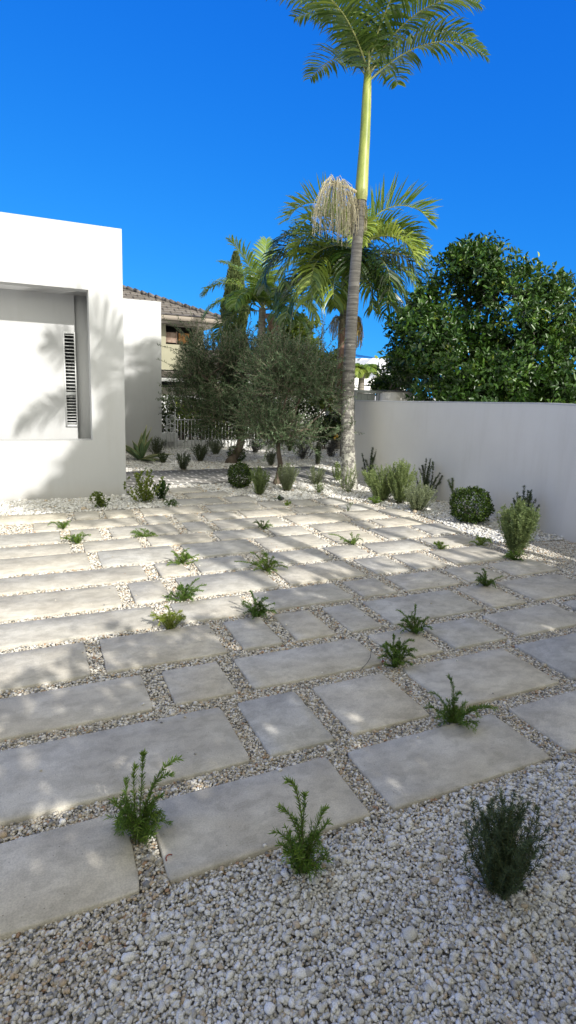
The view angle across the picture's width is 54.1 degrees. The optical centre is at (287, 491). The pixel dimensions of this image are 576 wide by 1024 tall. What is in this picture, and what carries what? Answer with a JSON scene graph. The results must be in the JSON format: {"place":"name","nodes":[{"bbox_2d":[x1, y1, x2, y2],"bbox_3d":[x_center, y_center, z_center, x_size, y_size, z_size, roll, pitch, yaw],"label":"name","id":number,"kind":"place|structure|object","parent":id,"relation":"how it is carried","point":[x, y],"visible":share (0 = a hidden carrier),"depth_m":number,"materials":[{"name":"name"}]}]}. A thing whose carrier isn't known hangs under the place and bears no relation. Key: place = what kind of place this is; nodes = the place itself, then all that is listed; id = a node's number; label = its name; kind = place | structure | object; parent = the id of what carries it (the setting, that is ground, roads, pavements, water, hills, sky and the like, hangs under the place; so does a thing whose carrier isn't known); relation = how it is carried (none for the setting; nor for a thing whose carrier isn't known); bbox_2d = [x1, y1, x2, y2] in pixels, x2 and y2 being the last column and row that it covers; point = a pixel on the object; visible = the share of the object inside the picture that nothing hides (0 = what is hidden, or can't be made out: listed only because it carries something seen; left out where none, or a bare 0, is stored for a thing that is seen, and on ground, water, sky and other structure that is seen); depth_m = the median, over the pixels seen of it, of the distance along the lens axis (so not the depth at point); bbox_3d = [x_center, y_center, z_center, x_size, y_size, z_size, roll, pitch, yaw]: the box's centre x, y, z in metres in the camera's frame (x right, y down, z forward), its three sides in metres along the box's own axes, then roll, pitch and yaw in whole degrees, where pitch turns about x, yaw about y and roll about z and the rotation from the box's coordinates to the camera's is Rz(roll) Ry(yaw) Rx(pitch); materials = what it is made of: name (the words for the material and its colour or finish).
{"place":"outdoors","nodes":[
{"label":"outdoors","id":0,"kind":"place"},
{"bbox_2d":[126,466,340,487],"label":"brick path","id":1,"kind":"structure","parent":0,"point":[192,477],"depth_m":10.10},
{"bbox_2d":[0,396,575,1023],"bbox_3d":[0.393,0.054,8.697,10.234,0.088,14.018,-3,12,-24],"label":"gravel","id":2,"kind":"structure","parent":0,"point":[298,997],"depth_m":1.89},
{"bbox_2d":[0,531,60,547],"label":"paving slab","id":3,"kind":"structure","parent":2,"relation":"on","point":[24,539],"depth_m":5.80,"materials":[{"name":"stone"}]},
{"bbox_2d":[0,513,66,525],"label":"paving slab","id":4,"kind":"structure","parent":2,"relation":"on","point":[23,519],"depth_m":6.63,"materials":[{"name":"stone"}]},
{"bbox_2d":[0,543,70,558],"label":"paving slab","id":5,"kind":"structure","parent":2,"relation":"on","point":[31,551],"depth_m":5.42,"materials":[{"name":"concrete"}]},
{"bbox_2d":[0,552,89,577],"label":"paving slab","id":6,"kind":"structure","parent":2,"relation":"on","point":[38,564],"depth_m":5.03,"materials":[{"name":"stone"}]},
{"bbox_2d":[0,642,90,693],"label":"paving slab","id":7,"kind":"structure","parent":2,"relation":"on","point":[33,668],"depth_m":3.26,"materials":[{"name":"stone"}]},
{"bbox_2d":[0,585,121,622],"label":"paving slab","id":8,"kind":"structure","parent":2,"relation":"on","point":[26,606],"depth_m":4.19,"materials":[{"name":"concrete"}]},
{"bbox_2d":[0,813,138,939],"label":"paving slab","id":9,"kind":"structure","parent":2,"relation":"on","point":[56,874],"depth_m":1.91,"materials":[{"name":"stone"}]},
{"bbox_2d":[0,565,147,594],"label":"paving slab","id":10,"kind":"structure","parent":2,"relation":"on","point":[53,581],"depth_m":4.69,"materials":[{"name":"concrete"}]},
{"bbox_2d":[0,675,152,743],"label":"paving slab","id":11,"kind":"structure","parent":2,"relation":"on","point":[27,715],"depth_m":2.88,"materials":[{"name":"stone"}]},
{"bbox_2d":[0,607,159,651],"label":"paving slab","id":12,"kind":"structure","parent":2,"relation":"on","point":[42,631],"depth_m":3.79,"materials":[{"name":"stone"}]},
{"bbox_2d":[0,212,161,500],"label":"house","id":13,"kind":"structure","parent":2,"relation":"on","point":[80,368],"depth_m":7.88,"materials":[{"name":"white paint"}]},
{"bbox_2d":[62,331,77,426],"bbox_3d":[-3.192,-1.632,8.266,0.170,1.361,0.130,-3,12,-24],"label":"shutter","id":14,"kind":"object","parent":13,"relation":"in","point":[69,344],"depth_m":8.26,"materials":[{"name":"white metal"}]},
{"bbox_2d":[33,517,138,531],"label":"paving slab","id":15,"kind":"structure","parent":2,"relation":"on","point":[85,524],"depth_m":6.46,"materials":[{"name":"stone"}]},
{"bbox_2d":[83,538,141,552],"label":"paving slab","id":16,"kind":"structure","parent":2,"relation":"on","point":[107,545],"depth_m":5.69,"materials":[{"name":"concrete"}]},
{"bbox_2d":[0,707,249,828],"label":"paving slab","id":17,"kind":"structure","parent":2,"relation":"on","point":[86,769],"depth_m":2.48,"materials":[{"name":"concrete"}]},
{"bbox_2d":[97,546,176,567],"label":"paving slab","id":18,"kind":"structure","parent":2,"relation":"on","point":[147,555],"depth_m":5.36,"materials":[{"name":"stone"}]},
{"bbox_2d":[108,524,178,538],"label":"paving slab","id":19,"kind":"structure","parent":2,"relation":"on","point":[124,532],"depth_m":6.29,"materials":[{"name":"concrete"}]},
{"bbox_2d":[104,749,182,846],"bbox_3d":[-0.523,1.101,2.037,0.302,0.402,0.189,0,11,-12],"label":"creeping plant","id":20,"kind":"object","parent":2,"relation":"on","point":[140,828],"visible":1,"depth_m":2.05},
{"bbox_2d":[123,468,163,502],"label":"leafy shrub","id":21,"kind":"object","parent":2,"relation":"on","point":[145,494],"visible":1,"depth_m":7.63,"materials":[{"name":"green plant"}]},
{"bbox_2d":[128,580,171,606],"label":"paving slab","id":22,"kind":"structure","parent":2,"relation":"on","point":[146,592],"depth_m":4.46,"materials":[{"name":"concrete"}]},
{"bbox_2d":[125,425,174,461],"bbox_3d":[-3.013,-0.985,11.625,1.243,0.748,1.022,4,11,8],"label":"agave","id":23,"kind":"object","parent":2,"relation":"on","point":[139,451],"visible":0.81,"depth_m":11.52,"materials":[{"name":"green"}]},
{"bbox_2d":[100,624,226,675],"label":"paving slab","id":24,"kind":"structure","parent":2,"relation":"on","point":[136,652],"depth_m":3.54,"materials":[{"name":"concrete"}]},
{"bbox_2d":[149,605,186,629],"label":"creeping plant","id":25,"kind":"object","parent":2,"relation":"on","point":[168,618],"visible":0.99,"depth_m":3.81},
{"bbox_2d":[139,506,203,515],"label":"paving slab","id":26,"kind":"structure","parent":2,"relation":"on","point":[169,510],"depth_m":7.29,"materials":[{"name":"stone"}]},
{"bbox_2d":[154,561,189,577],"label":"paving slab","id":27,"kind":"structure","parent":2,"relation":"on","point":[171,570],"depth_m":5.00,"materials":[{"name":"stone"}]},
{"bbox_2d":[146,532,212,546],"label":"paving slab","id":28,"kind":"structure","parent":2,"relation":"on","point":[172,540],"depth_m":5.97,"materials":[{"name":"stone"}]},
{"bbox_2d":[162,578,206,601],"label":"creeping plant","id":29,"kind":"object","parent":2,"relation":"on","point":[184,594],"visible":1,"depth_m":4.33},
{"bbox_2d":[162,662,235,707],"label":"paving slab","id":30,"kind":"structure","parent":2,"relation":"on","point":[206,682],"depth_m":3.13,"materials":[{"name":"stone"}]},
{"bbox_2d":[170,595,250,625],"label":"paving slab","id":31,"kind":"structure","parent":2,"relation":"on","point":[211,609],"depth_m":4.17,"materials":[{"name":"stone"}]},
{"bbox_2d":[123,285,303,398],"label":"neighbour house","id":32,"kind":"structure","parent":2,"relation":"on","point":[171,309],"depth_m":22.23,"materials":[{"name":"paint"}]},
{"bbox_2d":[181,539,260,558],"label":"paving slab","id":33,"kind":"structure","parent":2,"relation":"on","point":[223,548],"depth_m":5.70,"materials":[{"name":"concrete"}]},
{"bbox_2d":[192,556,253,574],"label":"paving slab","id":34,"kind":"structure","parent":2,"relation":"on","point":[209,565],"depth_m":5.21,"materials":[{"name":"stone"}]},
{"bbox_2d":[176,569,278,597],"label":"paving slab","id":35,"kind":"structure","parent":2,"relation":"on","point":[235,582],"depth_m":4.74,"materials":[{"name":"stone"}]},
{"bbox_2d":[155,309,301,463],"bbox_3d":[-1.077,-2.092,11.781,3.180,3.124,2.721,-3,12,-24],"label":"olive tree","id":36,"kind":"object","parent":2,"relation":"on","point":[202,381],"visible":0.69,"depth_m":11.53,"materials":[{"name":"green plant"}]},
{"bbox_2d":[205,502,261,511],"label":"paving slab","id":37,"kind":"structure","parent":2,"relation":"on","point":[232,507],"depth_m":7.62,"materials":[{"name":"stone"}]},
{"bbox_2d":[219,250,249,391],"bbox_3d":[-1.874,-5.186,19.647,1.134,6.078,1.119,-3,12,-24],"label":"cypress","id":38,"kind":"object","parent":2,"relation":"on","point":[231,272],"visible":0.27,"depth_m":19.14,"materials":[{"name":"green plant"}]},
{"bbox_2d":[226,461,251,488],"bbox_3d":[-0.776,-0.252,8.992,0.451,0.479,0.447,-3,12,-24],"label":"box ball","id":39,"kind":"object","parent":2,"relation":"on","point":[237,482],"visible":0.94,"depth_m":8.91,"materials":[{"name":"green plant"}]},
{"bbox_2d":[213,528,268,540],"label":"paving slab","id":40,"kind":"structure","parent":2,"relation":"on","point":[240,534],"depth_m":6.25,"materials":[{"name":"concrete"}]},
{"bbox_2d":[162,385,325,439],"bbox_3d":[-1.166,-2.239,16.170,6.225,1.653,1.312,-3,12,-24],"label":"hedge","id":41,"kind":"object","parent":2,"relation":"on","point":[312,411],"visible":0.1,"depth_m":15.70,"materials":[{"name":"green plant"}]},
{"bbox_2d":[165,402,332,447],"bbox_3d":[-0.734,-1.720,14.780,4.968,1.152,0.056,-3,12,-24],"label":"picket fence","id":42,"kind":"object","parent":2,"relation":"on","point":[170,423],"visible":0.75,"depth_m":14.02,"materials":[{"name":"paint"}]},
{"bbox_2d":[212,516,288,529],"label":"paving slab","id":43,"kind":"structure","parent":2,"relation":"on","point":[234,524],"depth_m":6.79,"materials":[{"name":"stone"}]},
{"bbox_2d":[223,617,282,652],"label":"paving slab","id":44,"kind":"structure","parent":2,"relation":"on","point":[250,634],"depth_m":3.78,"materials":[{"name":"stone"}]},
{"bbox_2d":[240,590,276,619],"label":"creeping plant","id":45,"kind":"object","parent":2,"relation":"on","point":[261,609],"visible":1,"depth_m":4.08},
{"bbox_2d":[248,466,270,494],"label":"lavender bush","id":46,"kind":"object","parent":2,"relation":"on","point":[260,480],"visible":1,"depth_m":8.48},
{"bbox_2d":[152,757,369,886],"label":"paving slab","id":47,"kind":"structure","parent":2,"relation":"on","point":[218,826],"depth_m":2.20,"materials":[{"name":"stone"}]},
{"bbox_2d":[234,550,287,574],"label":"creeping plant","id":48,"kind":"object","parent":2,"relation":"on","point":[266,567],"visible":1,"depth_m":5.10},
{"bbox_2d":[199,235,325,396],"bbox_3d":[-0.735,-4.713,17.221,3.445,6.128,3.438,10,13,35],"label":"palm tree","id":49,"kind":"object","parent":2,"relation":"on","point":[246,295],"visible":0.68,"depth_m":16.80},
{"bbox_2d":[238,508,294,517],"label":"paving slab","id":50,"kind":"structure","parent":2,"relation":"on","point":[264,512],"depth_m":7.36,"materials":[{"name":"stone"}]},
{"bbox_2d":[238,692,333,758],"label":"paving slab","id":51,"kind":"structure","parent":2,"relation":"on","point":[284,723],"depth_m":2.79,"materials":[{"name":"stone"}]},
{"bbox_2d":[275,463,299,490],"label":"lavender bush","id":52,"kind":"object","parent":2,"relation":"on","point":[287,479],"visible":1,"depth_m":8.86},
{"bbox_2d":[255,309,322,408],"bbox_3d":[0.071,-3.822,18.337,2.593,4.027,2.805,-3,12,-24],"label":"fig tree","id":53,"kind":"object","parent":2,"relation":"on","point":[296,327],"visible":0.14,"depth_m":18.03,"materials":[{"name":"plant"}]},
{"bbox_2d":[254,534,329,551],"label":"paving slab","id":54,"kind":"structure","parent":2,"relation":"on","point":[283,543],"depth_m":6.02,"materials":[{"name":"concrete"}]},
{"bbox_2d":[221,312,363,484],"bbox_3d":[0.078,-1.555,9.514,2.317,2.948,1.967,-3,12,-24],"label":"olive tree","id":55,"kind":"object","parent":2,"relation":"on","point":[284,368],"visible":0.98,"depth_m":9.26,"materials":[{"name":"green plant"}]},
{"bbox_2d":[268,549,331,564],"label":"paving slab","id":56,"kind":"structure","parent":2,"relation":"on","point":[300,556],"depth_m":5.53,"materials":[{"name":"stone"}]},
{"bbox_2d":[267,774,333,881],"bbox_3d":[0.064,1.148,1.939,0.211,0.374,0.187,11,14,38],"label":"creeping plant","id":57,"kind":"object","parent":2,"relation":"on","point":[301,862],"visible":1,"depth_m":1.93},
{"bbox_2d":[253,583,353,613],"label":"paving slab","id":58,"kind":"structure","parent":2,"relation":"on","point":[300,597],"depth_m":4.48,"materials":[{"name":"stone"}]},
{"bbox_2d":[273,610,335,643],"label":"paving slab","id":59,"kind":"structure","parent":2,"relation":"on","point":[305,625],"depth_m":3.94,"materials":[{"name":"stone"}]},
{"bbox_2d":[234,638,382,690],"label":"paving slab","id":60,"kind":"structure","parent":2,"relation":"on","point":[279,668],"depth_m":3.41,"materials":[{"name":"stone"}]},
{"bbox_2d":[283,513,350,524],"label":"paving slab","id":61,"kind":"structure","parent":2,"relation":"on","point":[304,519],"depth_m":7.15,"materials":[{"name":"stone"}]},
{"bbox_2d":[274,561,365,585],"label":"paving slab","id":62,"kind":"structure","parent":2,"relation":"on","point":[296,575],"depth_m":5.07,"materials":[{"name":"stone"}]},
{"bbox_2d":[309,409,340,448],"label":"citrus bush","id":63,"kind":"object","parent":2,"relation":"on","point":[333,422],"visible":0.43,"depth_m":14.77,"materials":[{"name":"green plant"}]},
{"bbox_2d":[309,522,359,532],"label":"paving slab","id":64,"kind":"structure","parent":2,"relation":"on","point":[333,527],"depth_m":6.73,"materials":[{"name":"stone"}]},
{"bbox_2d":[254,220,435,448],"bbox_3d":[1.449,-3.921,14.668,4.557,5.673,3.824,-3,12,-24],"label":"palm tree","id":65,"kind":"object","parent":2,"relation":"on","point":[335,267],"visible":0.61,"depth_m":13.45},
{"bbox_2d":[323,545,370,558],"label":"paving slab","id":66,"kind":"structure","parent":2,"relation":"on","point":[347,551],"depth_m":5.75,"materials":[{"name":"concrete"}]},
{"bbox_2d":[321,530,379,544],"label":"paving slab","id":67,"kind":"structure","parent":2,"relation":"on","point":[365,536],"depth_m":6.34,"materials":[{"name":"stone"}]},
{"bbox_2d":[322,604,382,634],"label":"paving slab","id":68,"kind":"structure","parent":2,"relation":"on","point":[351,618],"depth_m":4.11,"materials":[{"name":"concrete"}]},
{"bbox_2d":[276,173,441,456],"bbox_3d":[1.444,-3.812,12.899,3.661,6.113,2.711,4,11,8],"label":"palm tree","id":69,"kind":"object","parent":2,"relation":"on","point":[384,228],"visible":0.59,"depth_m":12.27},
{"bbox_2d":[340,510,388,519],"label":"paving slab","id":70,"kind":"structure","parent":2,"relation":"on","point":[363,515],"depth_m":7.43,"materials":[{"name":"stone"}]},
{"bbox_2d":[355,363,379,389],"bbox_3d":[2.605,-3.309,20.182,1.438,2.510,1.439,-3,12,-24],"label":"palm tree","id":71,"kind":"object","parent":2,"relation":"on","point":[363,372],"visible":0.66,"depth_m":19.63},
{"bbox_2d":[343,578,397,599],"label":"paving slab","id":72,"kind":"structure","parent":2,"relation":"on","point":[371,587],"depth_m":4.73,"materials":[{"name":"concrete"}]},
{"bbox_2d":[312,674,429,735],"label":"paving slab","id":73,"kind":"structure","parent":2,"relation":"on","point":[365,705],"depth_m":3.00,"materials":[{"name":"stone"}]},
{"bbox_2d":[266,0,489,489],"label":"king palm","id":74,"kind":"object","parent":2,"relation":"on","point":[366,43],"visible":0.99,"depth_m":9.27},
{"bbox_2d":[354,354,404,393],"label":"house","id":75,"kind":"structure","parent":2,"relation":"on","point":[363,360],"depth_m":40.56,"materials":[{"name":"white paint"}]},
{"bbox_2d":[361,463,398,499],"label":"lavender bush","id":76,"kind":"object","parent":2,"relation":"on","point":[381,489],"visible":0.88,"depth_m":8.32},
{"bbox_2d":[353,556,409,575],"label":"paving slab","id":77,"kind":"structure","parent":2,"relation":"on","point":[380,565],"depth_m":5.35,"materials":[{"name":"concrete"}]},
{"bbox_2d":[364,358,420,395],"bbox_3d":[2.799,-2.327,14.456,1.315,2.716,2.546,0,11,-12],"label":"garden shrub","id":78,"kind":"object","parent":2,"relation":"on","point":[384,381],"visible":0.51,"depth_m":14.49,"materials":[{"name":"green plant"}]},
{"bbox_2d":[376,390,413,400],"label":"gate pier","id":79,"kind":"structure","parent":2,"relation":"on","point":[392,395],"depth_m":11.44,"materials":[{"name":"metal"}]},
{"bbox_2d":[362,539,430,554],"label":"paving slab","id":80,"kind":"structure","parent":2,"relation":"on","point":[391,547],"depth_m":6.00,"materials":[{"name":"stone"}]},
{"bbox_2d":[377,633,417,667],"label":"creeping plant","id":81,"kind":"object","parent":2,"relation":"on","point":[397,656],"visible":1,"depth_m":3.43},
{"bbox_2d":[369,526,426,539],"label":"paving slab","id":82,"kind":"structure","parent":2,"relation":"on","point":[394,533],"depth_m":6.57,"materials":[{"name":"stone"}]},
{"bbox_2d":[370,517,425,527],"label":"paving slab","id":83,"kind":"structure","parent":2,"relation":"on","point":[397,522],"depth_m":7.10,"materials":[{"name":"stone"}]},
{"bbox_2d":[386,458,420,503],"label":"lavender bush","id":84,"kind":"object","parent":2,"relation":"on","point":[400,481],"visible":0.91,"depth_m":8.15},
{"bbox_2d":[368,628,442,661],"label":"paving slab","id":85,"kind":"structure","parent":2,"relation":"on","point":[423,645],"depth_m":3.74,"materials":[{"name":"stone"}]},
{"bbox_2d":[395,604,432,634],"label":"creeping plant","id":86,"kind":"object","parent":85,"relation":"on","point":[414,628],"visible":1,"depth_m":3.88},
{"bbox_2d":[402,482,436,510],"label":"lavender bush","id":87,"kind":"object","parent":2,"relation":"on","point":[420,500],"visible":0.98,"depth_m":7.72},
{"bbox_2d":[391,552,447,570],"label":"paving slab","id":88,"kind":"structure","parent":2,"relation":"on","point":[418,561],"depth_m":5.54,"materials":[{"name":"stone"}]},
{"bbox_2d":[385,570,460,591],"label":"paving slab","id":89,"kind":"structure","parent":2,"relation":"on","point":[420,581],"depth_m":4.96,"materials":[{"name":"stone"}]},
{"bbox_2d":[363,590,483,627],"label":"paving slab","id":90,"kind":"structure","parent":2,"relation":"on","point":[445,603],"depth_m":4.38,"materials":[{"name":"concrete"}]},
{"bbox_2d":[412,523,463,535],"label":"paving slab","id":91,"kind":"structure","parent":2,"relation":"on","point":[436,529],"depth_m":6.81,"materials":[{"name":"concrete"}]},
{"bbox_2d":[419,535,479,548],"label":"paving slab","id":92,"kind":"structure","parent":2,"relation":"on","point":[456,540],"depth_m":6.33,"materials":[{"name":"stone"}]},
{"bbox_2d":[348,714,550,812],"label":"paving slab","id":93,"kind":"structure","parent":2,"relation":"on","point":[432,764],"depth_m":2.57,"materials":[{"name":"stone"}]},
{"bbox_2d":[423,674,499,731],"bbox_3d":[0.886,1.066,2.857,0.324,0.256,0.253,-3,12,-24],"label":"creeping plant","id":94,"kind":"object","parent":2,"relation":"on","point":[455,713],"visible":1,"depth_m":2.85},
{"bbox_2d":[422,618,506,650],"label":"paving slab","id":95,"kind":"structure","parent":2,"relation":"on","point":[461,633],"depth_m":3.91,"materials":[{"name":"concrete"}]},
{"bbox_2d":[354,400,575,542],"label":"garden wall","id":96,"kind":"structure","parent":2,"relation":"on","point":[502,453],"depth_m":7.67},
{"bbox_2d":[429,546,507,565],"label":"paving slab","id":97,"kind":"structure","parent":2,"relation":"on","point":[467,555],"depth_m":5.79,"materials":[{"name":"stone"}]},
{"bbox_2d":[448,486,495,524],"bbox_3d":[2.310,0.178,7.173,0.599,0.529,0.603,-3,12,-24],"label":"box ball","id":98,"kind":"object","parent":2,"relation":"on","point":[465,509],"visible":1,"depth_m":7.06,"materials":[{"name":"green plant"}]},
{"bbox_2d":[444,565,505,583],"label":"paving slab","id":99,"kind":"structure","parent":2,"relation":"on","point":[466,573],"depth_m":5.22,"materials":[{"name":"concrete"}]},
{"bbox_2d":[375,229,575,403],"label":"glossy tree","id":100,"kind":"object","parent":2,"relation":"on","point":[496,364],"visible":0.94,"depth_m":10.71,"materials":[{"name":"green plant"}]},
{"bbox_2d":[403,648,558,707],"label":"paving slab","id":101,"kind":"structure","parent":2,"relation":"on","point":[483,676],"depth_m":3.32,"materials":[{"name":"concrete"}]},
{"bbox_2d":[457,585,525,610],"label":"paving slab","id":102,"kind":"structure","parent":2,"relation":"on","point":[491,597],"depth_m":4.64,"materials":[{"name":"stone"}]},
{"bbox_2d":[459,787,552,902],"bbox_3d":[0.721,1.179,1.889,0.279,0.378,0.276,10,13,37],"label":"rosemary bush","id":103,"kind":"object","parent":2,"relation":"on","point":[503,858],"visible":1,"depth_m":1.85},
{"bbox_2d":[496,498,540,554],"bbox_3d":[2.399,0.365,5.852,0.461,0.627,0.472,-3,12,-24],"label":"lavender bush","id":104,"kind":"object","parent":2,"relation":"on","point":[519,525],"visible":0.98,"depth_m":5.79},
{"bbox_2d":[489,559,558,578],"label":"paving slab","id":105,"kind":"structure","parent":2,"relation":"on","point":[516,568],"depth_m":5.45,"materials":[{"name":"stone"}]},
{"bbox_2d":[483,604,575,637],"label":"paving slab","id":106,"kind":"structure","parent":2,"relation":"on","point":[525,622],"depth_m":4.19,"materials":[{"name":"concrete"}]},
{"bbox_2d":[497,574,575,601],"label":"paving slab","id":107,"kind":"structure","parent":2,"relation":"on","point":[542,588],"depth_m":4.92,"materials":[{"name":"concrete"}]},
{"bbox_2d":[508,690,575,752],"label":"paving slab","id":108,"kind":"structure","parent":2,"relation":"on","point":[553,719],"depth_m":2.94,"materials":[{"name":"stone"}]},
{"bbox_2d":[515,633,575,681],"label":"paving slab","id":109,"kind":"structure","parent":2,"relation":"on","point":[558,654],"depth_m":3.67,"materials":[{"name":"stone"}]},
{"bbox_2d":[0,0,575,397],"label":"sky","id":110,"kind":"structure","parent":0,"point":[181,127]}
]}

